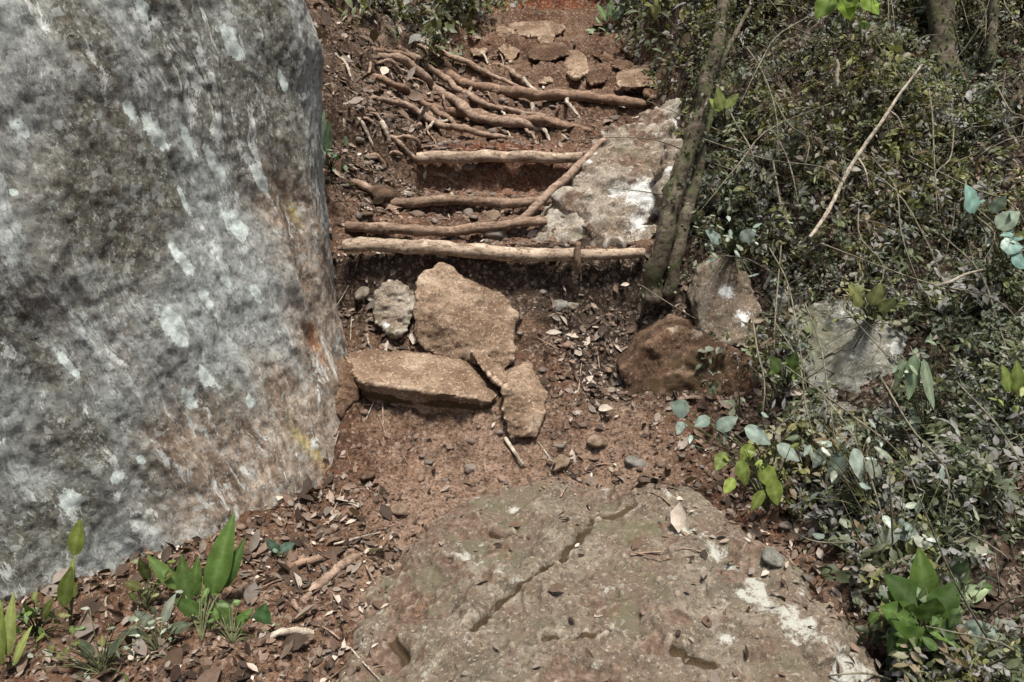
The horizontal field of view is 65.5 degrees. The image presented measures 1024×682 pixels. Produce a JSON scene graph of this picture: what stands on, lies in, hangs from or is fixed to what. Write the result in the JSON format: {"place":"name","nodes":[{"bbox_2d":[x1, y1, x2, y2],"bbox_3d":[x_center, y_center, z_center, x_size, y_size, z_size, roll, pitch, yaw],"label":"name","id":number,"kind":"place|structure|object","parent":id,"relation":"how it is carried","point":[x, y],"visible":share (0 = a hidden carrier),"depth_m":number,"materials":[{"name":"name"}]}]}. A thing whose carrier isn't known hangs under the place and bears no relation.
{"place":"outdoors","nodes":[
{"label":"outdoors","id":0,"kind":"place"},
{"bbox_2d":[0,0,1023,681],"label":"ground","id":1,"kind":"structure","parent":0,"point":[512,282],"depth_m":3.58,"materials":[{"name":"soil"}]},
{"bbox_2d":[0,592,32,672],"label":"seedling","id":2,"kind":"object","parent":1,"relation":"on","point":[7,630],"visible":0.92,"depth_m":2.24,"materials":[{"name":"green plant"}]},
{"bbox_2d":[0,591,85,655],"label":"herb","id":3,"kind":"object","parent":1,"relation":"on","point":[37,630],"visible":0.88,"depth_m":2.34,"materials":[{"name":"green plant"}]},
{"bbox_2d":[57,518,84,625],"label":"seedling","id":4,"kind":"object","parent":1,"relation":"on","point":[67,590],"visible":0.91,"depth_m":2.33,"materials":[{"name":"green plant"}]},
{"bbox_2d":[27,606,166,681],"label":"herb","id":5,"kind":"object","parent":1,"relation":"on","point":[87,650],"visible":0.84,"depth_m":2.24,"materials":[{"name":"green plant"}]},
{"bbox_2d":[117,554,175,609],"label":"seedling","id":6,"kind":"object","parent":1,"relation":"on","point":[144,569],"visible":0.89,"depth_m":2.52,"materials":[{"name":"green plant"}]},
{"bbox_2d":[98,590,198,650],"bbox_3d":[-1.089,0.879,2.390,0.289,0.252,0.115,-2,15,-9],"label":"herb","id":7,"kind":"object","parent":1,"relation":"on","point":[147,620],"visible":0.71,"depth_m":2.38,"materials":[{"name":"green plant"}]},
{"bbox_2d":[0,0,347,600],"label":"boulder","id":8,"kind":"object","parent":1,"relation":"on","point":[173,346],"visible":0.73,"depth_m":2.68,"materials":[{"name":"stone"}]},
{"bbox_2d":[147,512,245,641],"bbox_3d":[-0.975,0.697,2.489,0.287,0.331,0.212,11,19,36],"label":"seedling","id":9,"kind":"object","parent":1,"relation":"on","point":[223,563],"visible":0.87,"depth_m":2.47,"materials":[{"name":"green plant"}]},
{"bbox_2d":[206,593,253,644],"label":"herb","id":10,"kind":"object","parent":1,"relation":"on","point":[224,617],"visible":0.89,"depth_m":2.38,"materials":[{"name":"green plant"}]},
{"bbox_2d":[253,603,277,631],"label":"seedling","id":11,"kind":"object","parent":1,"relation":"on","point":[262,614],"visible":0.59,"depth_m":2.44,"materials":[{"name":"green plant"}]},
{"bbox_2d":[266,537,294,558],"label":"seedling","id":12,"kind":"object","parent":1,"relation":"on","point":[274,547],"visible":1,"depth_m":2.77,"materials":[{"name":"green plant"}]},
{"bbox_2d":[270,626,313,638],"bbox_3d":[-0.663,0.898,2.421,0.227,0.087,0.050,-6,16,-22],"label":"stick","id":13,"kind":"object","parent":1,"relation":"on","point":[283,631],"visible":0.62,"depth_m":2.39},
{"bbox_2d":[284,555,326,571],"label":"tree root","id":14,"kind":"object","parent":1,"relation":"on","point":[300,562],"visible":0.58,"depth_m":2.73,"materials":[{"name":"brown plant"}]},
{"bbox_2d":[300,552,368,602],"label":"tree root","id":15,"kind":"object","parent":1,"relation":"on","point":[334,571],"visible":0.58,"depth_m":2.66,"materials":[{"name":"brown plant"}]},
{"bbox_2d":[322,110,347,170],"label":"herb","id":16,"kind":"object","parent":1,"relation":"on","point":[326,138],"visible":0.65,"depth_m":3.81,"materials":[{"name":"green plant"}]},
{"bbox_2d":[334,352,360,417],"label":"stone","id":17,"kind":"object","parent":1,"relation":"on","point":[347,396],"visible":0.64,"depth_m":3.34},
{"bbox_2d":[354,286,369,299],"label":"stone","id":18,"kind":"object","parent":1,"relation":"on","point":[361,291],"visible":0.93,"depth_m":3.74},
{"bbox_2d":[357,117,372,145],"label":"tree root","id":19,"kind":"object","parent":1,"relation":"on","point":[363,125],"visible":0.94,"depth_m":4.62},
{"bbox_2d":[359,469,375,482],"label":"stone","id":20,"kind":"object","parent":1,"relation":"on","point":[365,476],"visible":1,"depth_m":3.19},
{"bbox_2d":[350,178,402,218],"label":"tree root","id":21,"kind":"object","parent":1,"relation":"on","point":[363,185],"visible":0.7,"depth_m":4.28,"materials":[{"name":"brown plant"}]},
{"bbox_2d":[369,184,399,203],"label":"stone","id":22,"kind":"object","parent":1,"relation":"on","point":[388,193],"visible":0.78,"depth_m":4.27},
{"bbox_2d":[376,58,404,77],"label":"tree root","id":23,"kind":"object","parent":1,"relation":"on","point":[392,62],"visible":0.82,"depth_m":5.64,"materials":[{"name":"brown plant"}]},
{"bbox_2d":[372,279,414,339],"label":"stone","id":24,"kind":"object","parent":1,"relation":"on","point":[393,305],"visible":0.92,"depth_m":3.63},
{"bbox_2d":[391,503,409,516],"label":"stone","id":25,"kind":"object","parent":1,"relation":"on","point":[399,509],"visible":0.89,"depth_m":3.04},
{"bbox_2d":[389,135,416,162],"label":"tree root","id":26,"kind":"object","parent":1,"relation":"on","point":[401,143],"visible":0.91,"depth_m":4.65,"materials":[{"name":"brown plant"}]},
{"bbox_2d":[367,46,444,73],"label":"tree root","id":27,"kind":"object","parent":1,"relation":"on","point":[384,50],"visible":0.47,"depth_m":5.84,"materials":[{"name":"brown plant"}]},
{"bbox_2d":[395,134,421,146],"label":"tree root","id":28,"kind":"object","parent":1,"relation":"on","point":[413,138],"visible":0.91,"depth_m":4.63,"materials":[{"name":"brown plant"}]},
{"bbox_2d":[365,73,456,123],"bbox_3d":[-0.648,-1.617,5.384,0.486,0.381,0.572,-11,19,-36],"label":"tree root","id":29,"kind":"object","parent":1,"relation":"on","point":[402,87],"visible":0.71,"depth_m":5.39,"materials":[{"name":"brown plant"}]},
{"bbox_2d":[310,0,526,61],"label":"undergrowth","id":30,"kind":"object","parent":1,"relation":"on","point":[470,13],"visible":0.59,"depth_m":6.52,"materials":[{"name":"green plant"}]},
{"bbox_2d":[345,349,498,414],"bbox_3d":[-0.409,0.193,3.535,0.706,0.304,0.496,0,15,0],"label":"stone","id":31,"kind":"object","parent":1,"relation":"on","point":[426,383],"visible":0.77,"depth_m":3.37,"materials":[{"name":"stone"}]},
{"bbox_2d":[370,95,513,138],"bbox_3d":[-0.455,-1.449,5.180,0.909,0.277,0.295,-2,15,-8],"label":"tree root","id":32,"kind":"object","parent":1,"relation":"on","point":[417,111],"visible":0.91,"depth_m":5.14,"materials":[{"name":"brown plant"}]},
{"bbox_2d":[431,172,457,184],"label":"tree root","id":33,"kind":"object","parent":1,"relation":"on","point":[445,176],"visible":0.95,"depth_m":4.70,"materials":[{"name":"brown plant"}]},
{"bbox_2d":[344,217,546,236],"bbox_3d":[-0.326,-0.564,3.930,1.001,0.099,0.068,0,15,0],"label":"log","id":34,"kind":"object","parent":1,"relation":"on","point":[388,228],"visible":1,"depth_m":3.91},
{"bbox_2d":[396,45,508,112],"bbox_3d":[-0.472,-1.952,5.903,1.047,0.523,0.244,12,19,39],"label":"tree root","id":35,"kind":"object","parent":1,"relation":"on","point":[455,88],"visible":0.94,"depth_m":5.96,"materials":[{"name":"brown plant"}]},
{"bbox_2d":[342,236,574,262],"bbox_3d":[-0.245,-0.423,3.696,1.087,0.120,0.094,0,15,0],"label":"log","id":36,"kind":"object","parent":1,"relation":"on","point":[471,250],"visible":0.99,"depth_m":3.67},
{"bbox_2d":[574,241,580,273],"bbox_3d":[0.306,-0.384,3.674,0.031,0.154,0.050,7,16,23],"label":"stake","id":37,"kind":"object","parent":36,"relation":"attached to","point":[577,254],"visible":1,"depth_m":3.65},
{"bbox_2d":[377,53,539,130],"bbox_3d":[-0.316,-1.757,5.605,1.279,0.550,0.444,8,17,28],"label":"tree root","id":38,"kind":"object","parent":1,"relation":"on","point":[461,105],"visible":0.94,"depth_m":5.55,"materials":[{"name":"brown plant"}]},
{"bbox_2d":[413,262,519,367],"bbox_3d":[-0.208,-0.122,3.753,0.492,0.501,0.571,0,15,0],"label":"stone","id":39,"kind":"object","parent":1,"relation":"on","point":[456,315],"visible":0.89,"depth_m":3.56,"materials":[{"name":"stone"}]},
{"bbox_2d":[390,194,550,208],"bbox_3d":[-0.213,-0.753,4.307,0.891,0.075,0.088,0,15,0],"label":"log","id":40,"kind":"object","parent":1,"relation":"on","point":[445,200],"visible":0.84,"depth_m":4.28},
{"bbox_2d":[434,44,517,85],"bbox_3d":[-0.289,-2.123,6.147,0.805,0.364,0.112,8,17,28],"label":"tree root","id":41,"kind":"object","parent":1,"relation":"on","point":[471,64],"visible":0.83,"depth_m":6.13,"materials":[{"name":"brown plant"}]},
{"bbox_2d":[470,47,487,56],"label":"stone","id":42,"kind":"object","parent":1,"relation":"on","point":[477,52],"visible":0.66,"depth_m":6.65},
{"bbox_2d":[470,351,506,386],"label":"stone","id":43,"kind":"object","parent":1,"relation":"on","point":[495,373],"visible":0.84,"depth_m":3.45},
{"bbox_2d":[486,210,500,220],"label":"stone","id":44,"kind":"object","parent":1,"relation":"on","point":[494,215],"visible":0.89,"depth_m":4.20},
{"bbox_2d":[482,231,507,240],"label":"stone","id":45,"kind":"object","parent":1,"relation":"on","point":[497,235],"visible":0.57,"depth_m":3.93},
{"bbox_2d":[416,149,582,164],"bbox_3d":[-0.064,-1.071,4.637,0.991,0.087,0.093,0,15,0],"label":"log","id":46,"kind":"object","parent":1,"relation":"on","point":[488,155],"visible":0.95,"depth_m":4.61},
{"bbox_2d":[304,0,700,142],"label":"leaf litter","id":47,"kind":"object","parent":1,"relation":"on","point":[327,18],"visible":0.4,"depth_m":5.70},
{"bbox_2d":[495,26,519,63],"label":"stone","id":48,"kind":"object","parent":1,"relation":"on","point":[509,53],"visible":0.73,"depth_m":6.68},
{"bbox_2d":[424,103,592,132],"bbox_3d":[-0.090,-1.526,5.440,1.302,0.214,0.244,8,17,26],"label":"tree root","id":49,"kind":"object","parent":1,"relation":"on","point":[541,120],"visible":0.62,"depth_m":5.26,"materials":[{"name":"brown plant"}]},
{"bbox_2d":[0,0,1023,681],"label":"leaf litter","id":50,"kind":"object","parent":1,"relation":"on","point":[292,642],"visible":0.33,"depth_m":2.90,"materials":[{"name":"plant"}]},
{"bbox_2d":[330,0,695,68],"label":"undergrowth","id":51,"kind":"object","parent":1,"relation":"on","point":[655,13],"visible":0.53,"depth_m":6.03,"materials":[{"name":"green plant"}]},
{"bbox_2d":[503,437,523,464],"bbox_3d":[0.005,0.457,3.304,0.106,0.103,0.024,13,20,40],"label":"stick","id":52,"kind":"object","parent":1,"relation":"on","point":[509,444],"visible":1,"depth_m":3.29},
{"bbox_2d":[492,62,537,89],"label":"tree root","id":53,"kind":"object","parent":1,"relation":"on","point":[517,76],"visible":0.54,"depth_m":6.17,"materials":[{"name":"brown plant"}]},
{"bbox_2d":[482,105,559,119],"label":"tree root","id":54,"kind":"object","parent":1,"relation":"on","point":[512,110],"visible":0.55,"depth_m":5.71,"materials":[{"name":"brown plant"}]},
{"bbox_2d":[513,60,532,76],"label":"stone","id":55,"kind":"object","parent":1,"relation":"on","point":[526,64],"visible":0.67,"depth_m":6.28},
{"bbox_2d":[500,362,547,437],"bbox_3d":[0.052,0.242,3.466,0.206,0.245,0.392,0,15,0],"label":"stone","id":56,"kind":"object","parent":1,"relation":"on","point":[524,392],"visible":0.98,"depth_m":3.33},
{"bbox_2d":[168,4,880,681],"bbox_3d":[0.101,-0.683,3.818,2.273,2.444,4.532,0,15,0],"label":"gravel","id":57,"kind":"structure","parent":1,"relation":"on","point":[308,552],"depth_m":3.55,"materials":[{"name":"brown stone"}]},
{"bbox_2d":[509,20,565,38],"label":"stone","id":58,"kind":"object","parent":1,"relation":"on","point":[535,29],"visible":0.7,"depth_m":7.00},
{"bbox_2d":[442,67,651,108],"bbox_3d":[0.189,-1.870,5.842,1.680,0.324,0.325,6,16,20],"label":"tree root","id":59,"kind":"object","parent":1,"relation":"on","point":[519,91],"visible":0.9,"depth_m":5.73,"materials":[{"name":"brown plant"}]},
{"bbox_2d":[527,41,569,62],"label":"stone","id":60,"kind":"object","parent":1,"relation":"on","point":[553,51],"visible":0.97,"depth_m":6.41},
{"bbox_2d":[537,33,554,44],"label":"stone","id":61,"kind":"object","parent":60,"relation":"on","point":[547,39],"visible":0.94,"depth_m":6.64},
{"bbox_2d":[505,134,606,231],"bbox_3d":[0.296,-0.853,4.185,0.149,0.496,0.952,13,20,40],"label":"tree root","id":62,"kind":"object","parent":1,"relation":"on","point":[545,196],"visible":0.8,"depth_m":4.04,"materials":[{"name":"brown plant"}]},
{"bbox_2d":[549,454,569,471],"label":"stone","id":63,"kind":"object","parent":1,"relation":"on","point":[561,461],"visible":0.94,"depth_m":3.28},
{"bbox_2d":[535,204,584,242],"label":"rock","id":64,"kind":"object","parent":1,"relation":"on","point":[574,230],"visible":0.56,"depth_m":3.91,"materials":[{"name":"stone"}]},
{"bbox_2d":[554,299,567,311],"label":"stone","id":65,"kind":"object","parent":1,"relation":"on","point":[561,305],"visible":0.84,"depth_m":3.71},
{"bbox_2d":[561,50,589,80],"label":"stone","id":66,"kind":"object","parent":1,"relation":"on","point":[576,61],"visible":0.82,"depth_m":6.30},
{"bbox_2d":[585,69,606,85],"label":"stone","id":67,"kind":"object","parent":1,"relation":"on","point":[592,78],"visible":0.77,"depth_m":6.16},
{"bbox_2d":[587,434,607,447],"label":"stone","id":68,"kind":"object","parent":1,"relation":"on","point":[596,441],"visible":1,"depth_m":3.32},
{"bbox_2d":[593,17,610,26],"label":"stone","id":69,"kind":"object","parent":1,"relation":"on","point":[596,23],"visible":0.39,"depth_m":7.22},
{"bbox_2d":[586,0,626,35],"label":"seedling","id":70,"kind":"object","parent":1,"relation":"on","point":[612,11],"visible":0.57,"depth_m":6.90,"materials":[{"name":"green plant"}]},
{"bbox_2d":[338,477,879,681],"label":"outcrop","id":71,"kind":"object","parent":1,"relation":"on","point":[522,624],"visible":0.94,"depth_m":2.34,"materials":[{"name":"stone"}]},
{"bbox_2d":[762,547,783,566],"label":"stone","id":72,"kind":"object","parent":71,"relation":"on","point":[771,556],"visible":1,"depth_m":2.41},
{"bbox_2d":[587,32,630,61],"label":"stone","id":73,"kind":"object","parent":1,"relation":"on","point":[609,55],"visible":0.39,"depth_m":6.67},
{"bbox_2d":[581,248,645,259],"bbox_3d":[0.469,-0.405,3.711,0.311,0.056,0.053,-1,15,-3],"label":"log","id":74,"kind":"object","parent":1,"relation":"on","point":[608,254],"visible":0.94,"depth_m":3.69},
{"bbox_2d":[549,98,680,248],"bbox_3d":[0.679,-0.915,4.398,0.844,0.831,1.418,9,18,31],"label":"outcrop","id":75,"kind":"object","parent":1,"relation":"on","point":[610,216],"visible":0.52,"depth_m":4.04,"materials":[{"name":"stone"}]},
{"bbox_2d":[609,58,633,69],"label":"stone","id":76,"kind":"object","parent":1,"relation":"on","point":[619,64],"visible":0.9,"depth_m":6.21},
{"bbox_2d":[619,44,636,55],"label":"stone","id":77,"kind":"object","parent":1,"relation":"on","point":[630,52],"visible":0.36,"depth_m":6.64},
{"bbox_2d":[615,61,655,89],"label":"stone","id":78,"kind":"object","parent":1,"relation":"on","point":[634,77],"visible":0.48,"depth_m":5.77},
{"bbox_2d":[624,456,646,467],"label":"stone","id":79,"kind":"object","parent":1,"relation":"on","point":[632,461],"visible":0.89,"depth_m":3.28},
{"bbox_2d":[641,87,656,100],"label":"stone","id":80,"kind":"object","parent":1,"relation":"on","point":[646,91],"visible":0.37,"depth_m":5.69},
{"bbox_2d":[601,0,699,103],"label":"undergrowth","id":81,"kind":"object","parent":1,"relation":"on","point":[646,23],"visible":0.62,"depth_m":5.99,"materials":[{"name":"green plant"}]},
{"bbox_2d":[652,138,699,217],"bbox_3d":[0.810,-0.820,3.990,0.247,0.378,0.473,0,15,0],"label":"rock","id":82,"kind":"object","parent":1,"relation":"on","point":[661,171],"visible":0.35,"depth_m":3.90,"materials":[{"name":"stone"}]},
{"bbox_2d":[616,314,759,398],"bbox_3d":[0.760,0.113,3.653,0.579,0.464,0.685,0,15,0],"label":"rock","id":83,"kind":"object","parent":1,"relation":"on","point":[658,356],"visible":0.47,"depth_m":3.44,"materials":[{"name":"brown stone"}]},
{"bbox_2d":[639,0,750,310],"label":"tree","id":84,"kind":"object","parent":1,"relation":"on","point":[698,127],"visible":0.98,"depth_m":3.52,"materials":[{"name":"brown plant"}]},
{"bbox_2d":[815,0,880,29],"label":"leaves","id":85,"kind":"object","parent":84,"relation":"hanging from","point":[846,9],"visible":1,"depth_m":3.06,"materials":[{"name":"green plant"}]},
{"bbox_2d":[662,2,730,299],"bbox_3d":[0.843,-0.871,3.599,0.374,1.384,0.114,-14,20,-42],"label":"tree","id":86,"kind":"object","parent":1,"relation":"on","point":[691,194],"visible":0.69,"depth_m":3.59,"materials":[{"name":"brown plant"}]},
{"bbox_2d":[686,250,761,347],"bbox_3d":[0.963,-0.218,3.698,0.315,0.397,0.621,0,15,0],"label":"rock","id":87,"kind":"object","parent":1,"relation":"on","point":[719,302],"visible":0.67,"depth_m":3.54,"materials":[{"name":"stone"}]},
{"bbox_2d":[709,88,738,126],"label":"seedling","id":88,"kind":"object","parent":1,"relation":"on","point":[719,102],"visible":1,"depth_m":3.44,"materials":[{"name":"green plant"}]},
{"bbox_2d":[670,399,798,469],"bbox_3d":[0.799,0.393,2.935,0.445,0.350,0.237,0,15,0],"label":"broadleaf plant","id":89,"kind":"object","parent":1,"relation":"on","point":[755,434],"visible":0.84,"depth_m":2.91,"materials":[{"name":"green plant"}]},
{"bbox_2d":[683,189,793,292],"bbox_3d":[0.889,-0.437,3.380,0.437,0.433,0.440,-5,16,-18],"label":"herb","id":90,"kind":"object","parent":1,"relation":"on","point":[746,235],"visible":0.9,"depth_m":3.27,"materials":[{"name":"green plant"}]},
{"bbox_2d":[714,443,798,511],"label":"broadleaf plant","id":91,"kind":"object","parent":1,"relation":"on","point":[766,474],"visible":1,"depth_m":2.76,"materials":[{"name":"green plant"}]},
{"bbox_2d":[765,351,805,387],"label":"herb","id":92,"kind":"object","parent":1,"relation":"on","point":[792,362],"visible":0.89,"depth_m":2.98,"materials":[{"name":"green plant"}]},
{"bbox_2d":[767,286,803,322],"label":"rock","id":93,"kind":"object","parent":1,"relation":"on","point":[782,298],"visible":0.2,"depth_m":3.54,"materials":[{"name":"grey stone"}]},
{"bbox_2d":[591,0,1023,681],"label":"tangled stems","id":94,"kind":"object","parent":1,"relation":"on","point":[801,8],"visible":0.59,"depth_m":3.35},
{"bbox_2d":[663,0,1023,681],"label":"undergrowth","id":95,"kind":"object","parent":1,"relation":"on","point":[966,665],"visible":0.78,"depth_m":3.38,"materials":[{"name":"green plant"}]},
{"bbox_2d":[834,59,839,87],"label":"dead branch","id":96,"kind":"object","parent":95,"relation":"in","point":[836,78],"visible":1,"depth_m":3.56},
{"bbox_2d":[784,298,907,399],"bbox_3d":[1.403,0.003,3.477,0.498,0.369,0.659,0,15,0],"label":"rock","id":97,"kind":"object","parent":1,"relation":"on","point":[850,359],"visible":0.56,"depth_m":3.28,"materials":[{"name":"grey stone"}]},
{"bbox_2d":[675,0,1023,527],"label":"hanging stems","id":98,"kind":"object","parent":1,"relation":"on","point":[895,361],"visible":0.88,"depth_m":3.16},
{"bbox_2d":[772,161,794,232],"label":"dead branch","id":99,"kind":"object","parent":98,"relation":"attached to","point":[779,198],"visible":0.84,"depth_m":3.52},
{"bbox_2d":[808,64,922,238],"bbox_3d":[1.442,-0.781,3.277,0.512,0.693,0.063,-6,16,-21],"label":"dead branch","id":100,"kind":"object","parent":98,"relation":"attached to","point":[846,174],"visible":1,"depth_m":3.29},
{"bbox_2d":[933,269,982,286],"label":"dead branch","id":101,"kind":"object","parent":98,"relation":"on","point":[953,279],"visible":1,"depth_m":3.06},
{"bbox_2d":[785,419,915,527],"bbox_3d":[1.162,0.447,2.689,0.430,0.355,0.233,-6,16,-22],"label":"broadleaf plant","id":102,"kind":"object","parent":1,"relation":"on","point":[856,464],"visible":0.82,"depth_m":2.68,"materials":[{"name":"green plant"}]},
{"bbox_2d":[825,284,905,345],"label":"herb","id":103,"kind":"object","parent":1,"relation":"on","point":[874,296],"visible":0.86,"depth_m":2.97,"materials":[{"name":"green plant"}]},
{"bbox_2d":[813,447,987,577],"bbox_3d":[1.232,0.551,2.459,0.540,0.461,0.164,0,15,0],"label":"broadleaf plant","id":104,"kind":"object","parent":1,"relation":"on","point":[916,538],"visible":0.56,"depth_m":2.47,"materials":[{"name":"green plant"}]},
{"bbox_2d":[892,333,936,435],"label":"broadleaf plant","id":105,"kind":"object","parent":1,"relation":"on","point":[912,369],"visible":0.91,"depth_m":2.79,"materials":[{"name":"green plant"}]},
{"bbox_2d":[866,547,992,665],"bbox_3d":[1.139,0.752,2.147,0.320,0.351,0.188,0,15,0],"label":"plant","id":106,"kind":"object","parent":1,"relation":"on","point":[922,596],"visible":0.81,"depth_m":2.14,"materials":[{"name":"green plant"}]},
{"bbox_2d":[903,553,988,613],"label":"broadleaf plant","id":107,"kind":"object","parent":1,"relation":"on","point":[963,567],"visible":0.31,"depth_m":2.42,"materials":[{"name":"green plant"}]},
{"bbox_2d":[919,0,975,90],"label":"tree","id":108,"kind":"object","parent":1,"relation":"on","point":[940,13],"visible":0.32,"depth_m":3.86,"materials":[{"name":"brown plant"}]},
{"bbox_2d":[962,619,996,656],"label":"broadleaf plant","id":109,"kind":"object","parent":1,"relation":"on","point":[972,626],"visible":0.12,"depth_m":2.21,"materials":[{"name":"green plant"}]},
{"bbox_2d":[982,0,1002,95],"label":"tree","id":110,"kind":"object","parent":1,"relation":"on","point":[992,16],"visible":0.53,"depth_m":3.80,"materials":[{"name":"brown plant"}]},
{"bbox_2d":[964,184,1023,276],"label":"broadleaf plant","id":111,"kind":"object","parent":1,"relation":"on","point":[1006,221],"visible":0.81,"depth_m":2.86,"materials":[{"name":"green plant"}]},
{"bbox_2d":[989,360,1023,411],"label":"seedling","id":112,"kind":"object","parent":1,"relation":"on","point":[1014,381],"visible":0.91,"depth_m":2.66,"materials":[{"name":"green plant"}]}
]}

